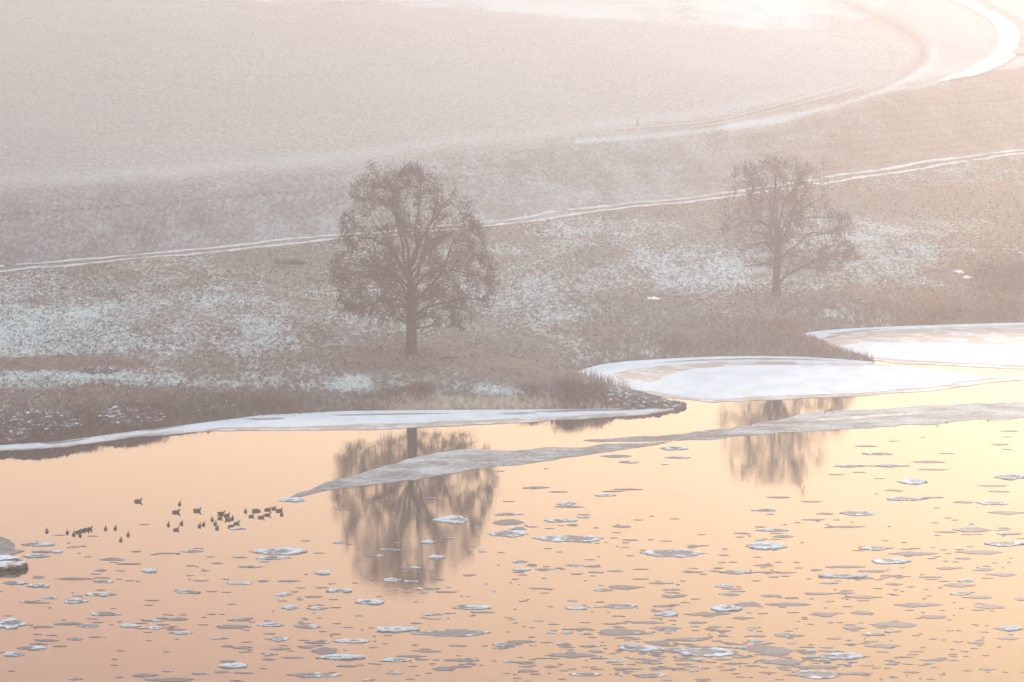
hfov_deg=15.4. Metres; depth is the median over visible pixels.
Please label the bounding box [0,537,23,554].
ice tongue
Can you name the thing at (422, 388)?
dry bush
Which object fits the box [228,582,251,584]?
ice floe
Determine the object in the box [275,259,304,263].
fallen log
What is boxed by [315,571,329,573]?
ice floe
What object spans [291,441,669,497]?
ice tongue
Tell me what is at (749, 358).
ice crack
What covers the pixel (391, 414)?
ice crack
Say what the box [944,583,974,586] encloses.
ice floe
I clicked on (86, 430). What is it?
dry bush
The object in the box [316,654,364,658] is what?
ice floe
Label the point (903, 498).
ice floe
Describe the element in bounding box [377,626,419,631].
ice floe
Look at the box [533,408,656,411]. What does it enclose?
ice crack
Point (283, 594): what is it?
ice floe
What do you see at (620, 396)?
rock
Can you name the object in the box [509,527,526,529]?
ice floe
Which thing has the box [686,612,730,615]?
ice floe
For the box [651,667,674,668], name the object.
ice floe
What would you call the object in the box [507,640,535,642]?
ice floe
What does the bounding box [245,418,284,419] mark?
ice crack
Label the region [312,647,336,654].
ice floe
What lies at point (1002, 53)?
snow road
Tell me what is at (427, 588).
ice floe
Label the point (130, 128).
ground
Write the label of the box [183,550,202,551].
ice floe
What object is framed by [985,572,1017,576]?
ice floe
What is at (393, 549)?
ice floe
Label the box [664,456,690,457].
ice floe
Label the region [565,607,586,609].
ice floe
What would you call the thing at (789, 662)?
ice floe
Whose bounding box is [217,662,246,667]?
ice floe
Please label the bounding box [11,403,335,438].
reed fringe
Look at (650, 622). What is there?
ice floe
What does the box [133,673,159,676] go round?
ice floe
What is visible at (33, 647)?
ice floe
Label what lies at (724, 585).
ice floe
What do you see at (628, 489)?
ice floe
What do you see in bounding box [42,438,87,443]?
ice crack
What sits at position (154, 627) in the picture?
ice floe
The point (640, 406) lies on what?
rock
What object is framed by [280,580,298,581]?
ice floe
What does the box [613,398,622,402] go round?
rock
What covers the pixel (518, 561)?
ice floe
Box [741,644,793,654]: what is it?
ice floe
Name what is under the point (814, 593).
ice floe
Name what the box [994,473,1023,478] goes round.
ice floe
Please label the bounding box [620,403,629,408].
rock
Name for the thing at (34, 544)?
ice floe
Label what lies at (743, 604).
ice floe
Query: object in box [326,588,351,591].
ice floe
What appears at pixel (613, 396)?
rock
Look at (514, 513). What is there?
ice floe
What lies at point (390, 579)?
ice floe
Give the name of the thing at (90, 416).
dry bush
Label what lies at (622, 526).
ice floe
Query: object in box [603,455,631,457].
ice floe
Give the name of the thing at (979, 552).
ice floe
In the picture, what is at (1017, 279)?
scrub
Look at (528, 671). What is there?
ice floe
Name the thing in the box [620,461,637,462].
ice floe
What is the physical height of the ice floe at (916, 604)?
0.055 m
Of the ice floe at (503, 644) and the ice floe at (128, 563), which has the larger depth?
the ice floe at (128, 563)
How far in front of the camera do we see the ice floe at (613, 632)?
220.94 m
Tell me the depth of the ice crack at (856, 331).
323.11 m
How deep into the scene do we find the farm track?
372.82 m
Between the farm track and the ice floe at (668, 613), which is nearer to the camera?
the ice floe at (668, 613)
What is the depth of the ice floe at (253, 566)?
237.45 m
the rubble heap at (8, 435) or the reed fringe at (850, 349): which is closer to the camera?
the rubble heap at (8, 435)
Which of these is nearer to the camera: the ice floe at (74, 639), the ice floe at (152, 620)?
the ice floe at (74, 639)
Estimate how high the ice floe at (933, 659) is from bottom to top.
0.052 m
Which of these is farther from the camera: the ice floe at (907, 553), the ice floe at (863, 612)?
the ice floe at (907, 553)
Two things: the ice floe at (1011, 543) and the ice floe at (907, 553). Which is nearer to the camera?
the ice floe at (907, 553)
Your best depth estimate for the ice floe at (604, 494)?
258.32 m
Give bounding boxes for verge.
[974,0,1023,53]
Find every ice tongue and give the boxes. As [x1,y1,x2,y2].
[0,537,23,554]
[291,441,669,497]
[584,401,1023,441]
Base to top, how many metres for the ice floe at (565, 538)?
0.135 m
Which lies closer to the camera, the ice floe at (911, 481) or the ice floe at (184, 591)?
the ice floe at (184, 591)
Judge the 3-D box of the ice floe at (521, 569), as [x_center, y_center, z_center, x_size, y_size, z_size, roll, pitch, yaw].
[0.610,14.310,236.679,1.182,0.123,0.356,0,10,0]
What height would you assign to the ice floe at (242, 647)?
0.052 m
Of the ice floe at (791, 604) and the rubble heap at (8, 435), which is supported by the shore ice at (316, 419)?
the rubble heap at (8, 435)
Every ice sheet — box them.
[625,365,996,399]
[840,342,1023,365]
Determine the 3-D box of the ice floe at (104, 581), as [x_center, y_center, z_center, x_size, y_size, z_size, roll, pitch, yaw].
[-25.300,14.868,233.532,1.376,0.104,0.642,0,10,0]
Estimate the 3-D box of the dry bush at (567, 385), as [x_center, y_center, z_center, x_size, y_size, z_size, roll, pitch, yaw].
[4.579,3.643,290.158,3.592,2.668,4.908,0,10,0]
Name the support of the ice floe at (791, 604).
on the water
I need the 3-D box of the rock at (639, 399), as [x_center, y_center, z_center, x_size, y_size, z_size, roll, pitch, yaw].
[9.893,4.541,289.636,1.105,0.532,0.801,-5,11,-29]
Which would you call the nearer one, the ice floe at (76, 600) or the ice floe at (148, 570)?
the ice floe at (76, 600)
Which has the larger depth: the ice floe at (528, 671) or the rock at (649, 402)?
the rock at (649, 402)
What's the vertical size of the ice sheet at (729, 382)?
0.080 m
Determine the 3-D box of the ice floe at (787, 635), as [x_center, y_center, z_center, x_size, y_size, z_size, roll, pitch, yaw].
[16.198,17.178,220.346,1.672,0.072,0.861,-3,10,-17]
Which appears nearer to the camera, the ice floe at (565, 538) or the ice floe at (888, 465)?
the ice floe at (565, 538)
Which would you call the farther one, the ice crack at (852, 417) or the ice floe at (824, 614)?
the ice crack at (852, 417)
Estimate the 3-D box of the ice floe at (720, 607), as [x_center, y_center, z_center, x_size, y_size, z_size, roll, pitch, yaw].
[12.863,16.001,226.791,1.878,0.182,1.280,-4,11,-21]
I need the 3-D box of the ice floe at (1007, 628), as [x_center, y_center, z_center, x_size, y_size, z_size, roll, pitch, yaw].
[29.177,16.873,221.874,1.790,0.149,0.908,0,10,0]
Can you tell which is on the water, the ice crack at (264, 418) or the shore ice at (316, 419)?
the shore ice at (316, 419)
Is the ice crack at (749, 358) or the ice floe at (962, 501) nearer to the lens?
the ice floe at (962, 501)
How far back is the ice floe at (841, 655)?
215.48 m
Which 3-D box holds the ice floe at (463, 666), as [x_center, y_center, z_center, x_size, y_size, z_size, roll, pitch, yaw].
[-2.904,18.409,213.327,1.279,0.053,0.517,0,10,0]
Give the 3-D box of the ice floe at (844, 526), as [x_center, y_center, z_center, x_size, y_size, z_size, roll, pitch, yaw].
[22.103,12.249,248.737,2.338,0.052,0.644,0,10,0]
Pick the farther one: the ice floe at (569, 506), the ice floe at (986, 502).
the ice floe at (986, 502)
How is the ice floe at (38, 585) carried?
on the water
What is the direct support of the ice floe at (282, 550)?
on the water
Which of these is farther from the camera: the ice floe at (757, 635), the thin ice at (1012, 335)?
the thin ice at (1012, 335)
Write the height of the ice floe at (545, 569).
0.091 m
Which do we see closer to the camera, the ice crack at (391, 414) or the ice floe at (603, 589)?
the ice floe at (603, 589)
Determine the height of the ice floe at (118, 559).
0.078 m
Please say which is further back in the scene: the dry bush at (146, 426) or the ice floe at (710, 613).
the dry bush at (146, 426)
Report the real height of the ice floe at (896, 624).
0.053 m
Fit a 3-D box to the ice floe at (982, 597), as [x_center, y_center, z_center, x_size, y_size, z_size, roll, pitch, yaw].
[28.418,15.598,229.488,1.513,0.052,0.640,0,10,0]
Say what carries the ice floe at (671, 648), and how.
on the water
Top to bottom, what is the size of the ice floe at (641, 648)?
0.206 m
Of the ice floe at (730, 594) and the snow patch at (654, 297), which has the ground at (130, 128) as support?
the snow patch at (654, 297)
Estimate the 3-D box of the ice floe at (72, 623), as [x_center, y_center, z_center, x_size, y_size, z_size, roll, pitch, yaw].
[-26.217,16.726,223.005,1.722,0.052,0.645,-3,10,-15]
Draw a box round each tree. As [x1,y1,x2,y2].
[323,159,502,354]
[718,152,864,295]
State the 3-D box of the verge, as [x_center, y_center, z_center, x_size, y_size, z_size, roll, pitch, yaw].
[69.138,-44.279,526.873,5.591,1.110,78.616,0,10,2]
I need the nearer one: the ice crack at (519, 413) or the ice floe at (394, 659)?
the ice floe at (394, 659)
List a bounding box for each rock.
[604,398,613,405]
[608,394,616,398]
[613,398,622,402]
[616,394,624,398]
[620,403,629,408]
[627,399,634,404]
[635,397,642,403]
[636,404,646,408]
[647,400,652,406]
[653,400,661,405]
[658,405,668,408]
[670,399,680,404]
[680,401,686,407]
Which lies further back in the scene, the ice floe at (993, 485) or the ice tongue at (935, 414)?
the ice tongue at (935, 414)
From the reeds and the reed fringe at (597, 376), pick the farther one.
the reeds
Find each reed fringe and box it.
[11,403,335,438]
[575,365,644,391]
[809,334,878,359]
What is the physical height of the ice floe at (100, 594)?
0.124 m
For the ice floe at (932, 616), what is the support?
on the water
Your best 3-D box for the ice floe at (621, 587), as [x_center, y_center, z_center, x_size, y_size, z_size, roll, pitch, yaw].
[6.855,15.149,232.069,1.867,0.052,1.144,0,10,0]
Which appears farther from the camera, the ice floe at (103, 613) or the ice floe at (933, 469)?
the ice floe at (933, 469)
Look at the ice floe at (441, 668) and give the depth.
212.85 m
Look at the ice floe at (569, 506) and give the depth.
254.79 m
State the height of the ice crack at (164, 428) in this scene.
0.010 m
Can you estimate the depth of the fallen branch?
303.62 m
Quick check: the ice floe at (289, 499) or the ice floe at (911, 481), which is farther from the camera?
the ice floe at (911, 481)
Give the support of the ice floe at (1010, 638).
on the water
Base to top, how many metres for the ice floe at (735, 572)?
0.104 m
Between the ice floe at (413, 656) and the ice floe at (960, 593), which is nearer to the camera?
the ice floe at (413, 656)
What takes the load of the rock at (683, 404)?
on the shore ice at (316, 419)
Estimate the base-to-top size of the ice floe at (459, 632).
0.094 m
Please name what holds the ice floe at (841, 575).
on the water
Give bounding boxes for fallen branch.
[319,344,369,347]
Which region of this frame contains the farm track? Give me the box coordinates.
[0,149,1023,271]
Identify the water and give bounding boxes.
[0,327,1023,681]
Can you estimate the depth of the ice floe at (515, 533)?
246.62 m
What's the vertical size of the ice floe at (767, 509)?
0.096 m
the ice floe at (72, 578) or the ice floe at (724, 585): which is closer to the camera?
the ice floe at (724, 585)
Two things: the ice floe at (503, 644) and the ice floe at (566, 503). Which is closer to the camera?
the ice floe at (503, 644)
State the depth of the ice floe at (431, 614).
225.21 m
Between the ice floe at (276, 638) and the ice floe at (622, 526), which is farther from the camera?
the ice floe at (622, 526)
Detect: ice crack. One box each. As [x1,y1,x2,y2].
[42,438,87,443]
[149,425,183,430]
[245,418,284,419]
[339,413,449,415]
[500,412,537,413]
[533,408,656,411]
[658,358,836,362]
[809,411,925,420]
[828,328,891,333]
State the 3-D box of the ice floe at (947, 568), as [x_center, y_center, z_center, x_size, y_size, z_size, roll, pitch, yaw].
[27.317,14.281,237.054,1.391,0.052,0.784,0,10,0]
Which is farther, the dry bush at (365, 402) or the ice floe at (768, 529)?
the dry bush at (365, 402)
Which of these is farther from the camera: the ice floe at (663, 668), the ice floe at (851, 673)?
the ice floe at (663, 668)
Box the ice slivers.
[0,449,1023,681]
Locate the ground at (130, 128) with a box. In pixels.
[0,0,1023,444]
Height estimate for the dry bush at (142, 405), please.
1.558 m
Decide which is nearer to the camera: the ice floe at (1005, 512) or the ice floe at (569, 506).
the ice floe at (1005, 512)
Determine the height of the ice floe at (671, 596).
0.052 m
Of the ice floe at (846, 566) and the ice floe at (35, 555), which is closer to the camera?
the ice floe at (846, 566)
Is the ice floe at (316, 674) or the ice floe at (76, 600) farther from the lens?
the ice floe at (76, 600)
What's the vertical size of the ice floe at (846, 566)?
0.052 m
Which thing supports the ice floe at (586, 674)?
on the water
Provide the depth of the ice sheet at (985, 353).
313.22 m
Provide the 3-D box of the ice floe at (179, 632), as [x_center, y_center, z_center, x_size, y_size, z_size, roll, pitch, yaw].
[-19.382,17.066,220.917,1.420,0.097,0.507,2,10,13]
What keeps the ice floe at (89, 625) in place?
on the water
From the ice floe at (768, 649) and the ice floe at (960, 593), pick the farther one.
the ice floe at (960, 593)
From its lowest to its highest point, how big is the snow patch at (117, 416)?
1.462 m
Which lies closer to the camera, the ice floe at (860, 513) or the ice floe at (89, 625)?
the ice floe at (89, 625)
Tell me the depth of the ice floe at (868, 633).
220.47 m
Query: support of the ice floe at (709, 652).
on the water
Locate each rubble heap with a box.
[0,425,31,443]
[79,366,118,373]
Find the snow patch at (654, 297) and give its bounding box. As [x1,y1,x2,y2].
[647,296,661,299]
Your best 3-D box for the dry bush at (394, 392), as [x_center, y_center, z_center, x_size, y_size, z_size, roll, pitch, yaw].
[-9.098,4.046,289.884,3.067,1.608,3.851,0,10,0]
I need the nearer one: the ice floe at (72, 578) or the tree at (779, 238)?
the ice floe at (72, 578)
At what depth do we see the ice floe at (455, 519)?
250.73 m
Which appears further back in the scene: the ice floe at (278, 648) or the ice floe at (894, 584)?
the ice floe at (894, 584)
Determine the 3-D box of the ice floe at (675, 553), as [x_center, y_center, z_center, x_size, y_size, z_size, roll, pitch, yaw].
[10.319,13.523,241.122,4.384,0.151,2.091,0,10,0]
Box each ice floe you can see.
[0,618,24,628]
[3,652,24,655]
[4,581,27,584]
[17,646,46,649]
[21,542,54,545]
[22,554,49,557]
[27,583,49,586]
[31,550,62,552]
[34,626,51,627]
[36,639,59,641]
[41,596,57,598]
[55,622,81,624]
[59,577,91,579]
[64,598,87,602]
[67,637,83,640]
[78,624,98,627]
[85,592,116,595]
[91,612,121,615]
[92,580,113,582]
[99,558,124,560]
[116,563,139,564]
[119,624,140,626]
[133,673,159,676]
[141,568,156,571]
[142,619,163,621]
[143,678,194,681]
[148,626,161,628]
[165,617,187,620]
[169,631,191,633]
[175,590,199,592]
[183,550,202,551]
[192,672,209,674]
[217,625,248,628]
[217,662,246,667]
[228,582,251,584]
[230,619,249,620]
[231,646,253,648]
[237,565,262,567]
[249,547,307,554]
[256,556,290,559]
[257,622,284,626]
[265,637,288,640]
[271,647,289,649]
[275,592,292,595]
[279,497,304,501]
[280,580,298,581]
[281,605,298,608]
[289,672,340,676]
[296,625,317,628]
[304,641,329,643]
[307,606,326,609]
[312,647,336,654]
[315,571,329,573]
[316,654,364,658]
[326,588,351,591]
[333,639,369,642]
[337,665,356,666]
[356,599,383,603]
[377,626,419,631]
[380,548,399,550]
[382,657,410,661]
[383,578,400,580]
[398,655,422,657]
[410,629,490,636]
[416,587,435,589]
[420,540,435,542]
[423,613,442,614]
[427,554,445,557]
[432,666,457,670]
[433,515,469,522]
[436,591,456,592]
[443,659,478,661]
[450,665,471,667]
[452,605,490,609]
[471,611,491,612]
[488,530,526,536]
[492,643,514,645]
[493,519,524,524]
[494,512,519,515]
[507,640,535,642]
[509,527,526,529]
[512,560,527,562]
[512,568,530,569]
[520,670,537,671]
[523,486,549,488]
[534,535,603,541]
[536,568,554,569]
[544,518,577,521]
[545,653,595,656]
[555,506,580,507]
[556,501,577,505]
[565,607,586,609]
[568,628,590,629]
[569,672,600,675]
[594,589,612,590]
[595,494,614,495]
[598,629,652,635]
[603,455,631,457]
[604,604,636,607]
[609,585,637,588]
[612,525,629,527]
[613,488,643,489]
[619,645,656,650]
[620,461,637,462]
[632,673,666,677]
[635,621,664,623]
[640,549,703,556]
[645,640,668,644]
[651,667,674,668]
[652,626,681,628]
[654,611,677,615]
[660,595,681,597]
[661,648,683,649]
[662,446,687,449]
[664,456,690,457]
[669,637,708,640]
[670,648,737,656]
[682,571,702,572]
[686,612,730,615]
[710,604,742,610]
[715,584,732,586]
[719,570,754,573]
[720,592,738,595]
[734,602,761,606]
[735,616,752,619]
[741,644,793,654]
[746,541,786,549]
[749,635,764,636]
[753,508,776,510]
[756,528,788,531]
[765,602,811,605]
[766,659,802,664]
[772,535,792,537]
[775,633,804,636]
[787,670,839,678]
[792,665,840,668]
[804,592,835,594]
[809,612,835,616]
[818,573,866,577]
[818,653,869,658]
[826,565,864,567]
[830,525,864,527]
[835,464,866,466]
[837,591,851,593]
[839,672,872,674]
[840,511,874,515]
[843,626,864,629]
[849,596,877,597]
[851,611,872,614]
[858,546,889,549]
[858,570,884,571]
[862,452,892,454]
[862,632,880,634]
[867,644,900,647]
[868,622,915,626]
[869,464,908,466]
[871,558,909,563]
[886,497,927,499]
[887,583,902,584]
[888,551,936,555]
[894,602,942,606]
[896,478,927,483]
[912,460,943,462]
[918,469,948,469]
[920,576,939,577]
[920,658,944,660]
[921,615,945,618]
[937,531,956,532]
[937,567,956,569]
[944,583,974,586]
[951,592,971,594]
[952,527,991,531]
[954,500,972,502]
[957,550,1000,553]
[957,579,972,581]
[968,596,991,598]
[968,641,984,643]
[973,568,992,570]
[975,500,1008,504]
[975,604,1002,608]
[977,484,1007,486]
[985,541,1023,545]
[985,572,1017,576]
[988,510,1023,514]
[989,490,1009,491]
[993,626,1022,630]
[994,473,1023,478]
[997,532,1021,534]
[997,636,1017,639]
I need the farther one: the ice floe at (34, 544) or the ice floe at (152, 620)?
the ice floe at (34, 544)
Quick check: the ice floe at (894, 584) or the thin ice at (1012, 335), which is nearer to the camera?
the ice floe at (894, 584)
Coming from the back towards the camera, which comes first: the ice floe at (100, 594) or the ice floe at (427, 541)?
the ice floe at (427, 541)
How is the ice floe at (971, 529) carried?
on the water
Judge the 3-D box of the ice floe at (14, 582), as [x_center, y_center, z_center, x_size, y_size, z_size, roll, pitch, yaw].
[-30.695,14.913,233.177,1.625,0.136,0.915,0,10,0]
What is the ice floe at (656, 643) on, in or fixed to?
on the water
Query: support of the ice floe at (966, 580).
on the water
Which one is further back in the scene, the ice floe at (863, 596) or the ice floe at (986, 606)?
the ice floe at (863, 596)
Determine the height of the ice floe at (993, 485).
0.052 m
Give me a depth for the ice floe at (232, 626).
222.34 m
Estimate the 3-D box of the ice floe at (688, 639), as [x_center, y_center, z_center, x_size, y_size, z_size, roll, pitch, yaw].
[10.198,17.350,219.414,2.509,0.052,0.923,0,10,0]
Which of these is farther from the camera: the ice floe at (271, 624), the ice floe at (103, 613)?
the ice floe at (103, 613)
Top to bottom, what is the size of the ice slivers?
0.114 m
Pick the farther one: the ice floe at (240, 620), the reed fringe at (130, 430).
the reed fringe at (130, 430)
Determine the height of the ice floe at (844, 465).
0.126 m
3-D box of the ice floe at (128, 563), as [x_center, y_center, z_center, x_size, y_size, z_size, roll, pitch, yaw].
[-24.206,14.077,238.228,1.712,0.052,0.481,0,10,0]
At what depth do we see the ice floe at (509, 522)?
249.93 m
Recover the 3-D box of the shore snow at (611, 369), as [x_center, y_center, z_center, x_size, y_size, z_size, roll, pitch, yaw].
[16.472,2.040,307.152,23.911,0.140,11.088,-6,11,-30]
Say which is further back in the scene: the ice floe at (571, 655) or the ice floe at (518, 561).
the ice floe at (518, 561)
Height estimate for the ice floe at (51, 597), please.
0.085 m
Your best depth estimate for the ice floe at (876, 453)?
272.34 m
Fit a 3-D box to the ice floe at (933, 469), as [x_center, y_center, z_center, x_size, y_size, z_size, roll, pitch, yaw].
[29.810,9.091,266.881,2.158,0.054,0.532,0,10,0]
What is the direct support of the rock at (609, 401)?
on the ground at (130, 128)
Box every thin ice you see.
[614,361,1023,401]
[820,326,1023,368]
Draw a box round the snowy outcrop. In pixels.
[0,555,28,570]
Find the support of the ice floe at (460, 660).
on the water
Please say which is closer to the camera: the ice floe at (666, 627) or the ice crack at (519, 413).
the ice floe at (666, 627)
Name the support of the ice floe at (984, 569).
on the water
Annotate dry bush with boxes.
[16,423,51,443]
[68,408,107,431]
[79,422,97,437]
[114,396,167,418]
[143,413,156,428]
[249,393,306,414]
[341,386,395,410]
[376,382,410,407]
[404,379,438,402]
[515,381,551,405]
[548,369,592,408]
[579,374,614,408]
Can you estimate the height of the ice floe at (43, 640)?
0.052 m
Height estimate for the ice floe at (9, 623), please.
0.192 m
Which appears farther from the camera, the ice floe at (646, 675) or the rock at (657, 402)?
the rock at (657, 402)
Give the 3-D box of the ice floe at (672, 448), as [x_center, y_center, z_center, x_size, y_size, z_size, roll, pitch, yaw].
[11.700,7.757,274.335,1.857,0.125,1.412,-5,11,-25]
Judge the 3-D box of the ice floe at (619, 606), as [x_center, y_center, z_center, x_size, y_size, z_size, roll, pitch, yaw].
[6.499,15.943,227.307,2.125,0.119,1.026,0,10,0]
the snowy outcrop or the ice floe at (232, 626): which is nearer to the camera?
the ice floe at (232, 626)
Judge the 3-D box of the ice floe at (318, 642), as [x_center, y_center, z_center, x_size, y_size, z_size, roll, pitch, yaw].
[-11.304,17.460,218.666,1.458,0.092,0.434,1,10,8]
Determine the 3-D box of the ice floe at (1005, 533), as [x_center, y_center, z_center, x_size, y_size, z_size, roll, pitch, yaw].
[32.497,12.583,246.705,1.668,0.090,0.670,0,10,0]
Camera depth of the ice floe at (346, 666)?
213.34 m
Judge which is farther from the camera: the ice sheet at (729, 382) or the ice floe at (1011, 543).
the ice sheet at (729, 382)
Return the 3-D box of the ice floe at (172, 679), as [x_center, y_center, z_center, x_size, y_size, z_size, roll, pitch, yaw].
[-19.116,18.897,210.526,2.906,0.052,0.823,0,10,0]
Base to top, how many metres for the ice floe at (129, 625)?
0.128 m
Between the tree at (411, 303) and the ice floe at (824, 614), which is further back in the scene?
the tree at (411, 303)
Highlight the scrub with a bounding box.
[849,248,1023,325]
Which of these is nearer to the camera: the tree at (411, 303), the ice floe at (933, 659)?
the ice floe at (933, 659)
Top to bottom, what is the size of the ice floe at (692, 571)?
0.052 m
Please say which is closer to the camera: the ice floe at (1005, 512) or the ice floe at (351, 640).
the ice floe at (351, 640)
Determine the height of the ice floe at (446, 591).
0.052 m
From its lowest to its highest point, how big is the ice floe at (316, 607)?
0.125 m
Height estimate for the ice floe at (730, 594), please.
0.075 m
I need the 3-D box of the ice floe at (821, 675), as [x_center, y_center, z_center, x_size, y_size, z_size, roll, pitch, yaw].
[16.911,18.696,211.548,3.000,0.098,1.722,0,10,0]
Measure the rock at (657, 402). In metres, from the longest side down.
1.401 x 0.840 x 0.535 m
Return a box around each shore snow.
[578,356,873,388]
[802,322,1023,340]
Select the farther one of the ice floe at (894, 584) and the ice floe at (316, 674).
the ice floe at (894, 584)
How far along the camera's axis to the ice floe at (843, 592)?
230.66 m
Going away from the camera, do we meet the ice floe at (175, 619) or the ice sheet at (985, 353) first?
the ice floe at (175, 619)
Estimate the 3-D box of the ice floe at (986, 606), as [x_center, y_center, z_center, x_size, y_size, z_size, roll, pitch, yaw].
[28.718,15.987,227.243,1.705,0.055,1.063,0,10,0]
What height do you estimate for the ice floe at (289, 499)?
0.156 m
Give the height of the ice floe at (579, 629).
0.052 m
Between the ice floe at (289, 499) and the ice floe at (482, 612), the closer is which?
the ice floe at (482, 612)
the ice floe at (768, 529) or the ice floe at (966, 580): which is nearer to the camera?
the ice floe at (966, 580)
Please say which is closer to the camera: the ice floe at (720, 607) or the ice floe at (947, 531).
the ice floe at (720, 607)
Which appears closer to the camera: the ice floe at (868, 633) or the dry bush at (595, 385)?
the ice floe at (868, 633)
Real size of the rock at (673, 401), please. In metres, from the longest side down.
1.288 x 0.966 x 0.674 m
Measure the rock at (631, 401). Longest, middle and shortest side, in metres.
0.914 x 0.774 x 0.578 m
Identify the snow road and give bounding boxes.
[938,0,1019,81]
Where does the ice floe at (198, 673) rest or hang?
on the water
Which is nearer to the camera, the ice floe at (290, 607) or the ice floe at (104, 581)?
the ice floe at (290, 607)
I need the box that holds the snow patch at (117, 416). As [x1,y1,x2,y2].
[97,404,165,427]
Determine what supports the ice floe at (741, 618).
on the water
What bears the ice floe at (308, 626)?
on the water
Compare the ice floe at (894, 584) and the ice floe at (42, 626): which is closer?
the ice floe at (42, 626)
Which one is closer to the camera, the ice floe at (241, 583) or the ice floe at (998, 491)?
the ice floe at (241, 583)
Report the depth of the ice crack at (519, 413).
286.78 m
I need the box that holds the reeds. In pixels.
[653,312,872,359]
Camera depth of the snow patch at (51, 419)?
277.89 m
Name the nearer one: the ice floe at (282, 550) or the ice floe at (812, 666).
the ice floe at (812, 666)
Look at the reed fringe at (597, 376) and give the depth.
299.14 m
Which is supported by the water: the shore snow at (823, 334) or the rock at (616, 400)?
the shore snow at (823, 334)
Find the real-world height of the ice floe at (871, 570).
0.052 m
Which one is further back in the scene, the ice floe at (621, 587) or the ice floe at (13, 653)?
the ice floe at (621, 587)
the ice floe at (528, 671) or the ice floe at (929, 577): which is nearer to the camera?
the ice floe at (528, 671)
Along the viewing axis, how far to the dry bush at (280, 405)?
287.28 m
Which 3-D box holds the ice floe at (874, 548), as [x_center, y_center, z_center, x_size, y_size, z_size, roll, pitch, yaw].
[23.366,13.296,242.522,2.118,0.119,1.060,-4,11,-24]
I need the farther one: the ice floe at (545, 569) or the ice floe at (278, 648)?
the ice floe at (545, 569)
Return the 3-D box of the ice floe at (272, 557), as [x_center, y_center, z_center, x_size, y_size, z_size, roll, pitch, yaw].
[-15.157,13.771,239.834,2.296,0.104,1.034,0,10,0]
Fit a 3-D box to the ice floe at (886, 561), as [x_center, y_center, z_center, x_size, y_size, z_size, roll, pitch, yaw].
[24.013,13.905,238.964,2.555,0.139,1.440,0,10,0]
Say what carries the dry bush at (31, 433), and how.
on the ground at (130, 128)
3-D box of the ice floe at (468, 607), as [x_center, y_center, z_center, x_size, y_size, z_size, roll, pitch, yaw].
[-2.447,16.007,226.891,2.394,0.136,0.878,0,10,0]
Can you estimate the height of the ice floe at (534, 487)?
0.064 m
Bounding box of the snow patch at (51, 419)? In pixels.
[8,409,88,431]
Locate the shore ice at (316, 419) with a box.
[0,408,673,448]
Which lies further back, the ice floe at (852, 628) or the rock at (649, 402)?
the rock at (649, 402)
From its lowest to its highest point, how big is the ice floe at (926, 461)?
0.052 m
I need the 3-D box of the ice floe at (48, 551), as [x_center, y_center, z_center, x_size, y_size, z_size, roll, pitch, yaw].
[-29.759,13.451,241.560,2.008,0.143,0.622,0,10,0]
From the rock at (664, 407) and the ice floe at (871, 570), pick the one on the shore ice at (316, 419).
the rock at (664, 407)
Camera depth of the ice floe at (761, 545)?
243.16 m
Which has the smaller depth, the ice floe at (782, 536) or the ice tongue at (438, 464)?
the ice floe at (782, 536)
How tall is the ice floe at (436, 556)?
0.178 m
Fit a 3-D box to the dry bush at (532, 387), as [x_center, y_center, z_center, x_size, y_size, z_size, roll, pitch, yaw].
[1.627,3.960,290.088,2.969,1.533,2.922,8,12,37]
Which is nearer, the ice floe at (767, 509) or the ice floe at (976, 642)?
the ice floe at (976, 642)
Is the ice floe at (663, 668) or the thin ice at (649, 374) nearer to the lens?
the ice floe at (663, 668)
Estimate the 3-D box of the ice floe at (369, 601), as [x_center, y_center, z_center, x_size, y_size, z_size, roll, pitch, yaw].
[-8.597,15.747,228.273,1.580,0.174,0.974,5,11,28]

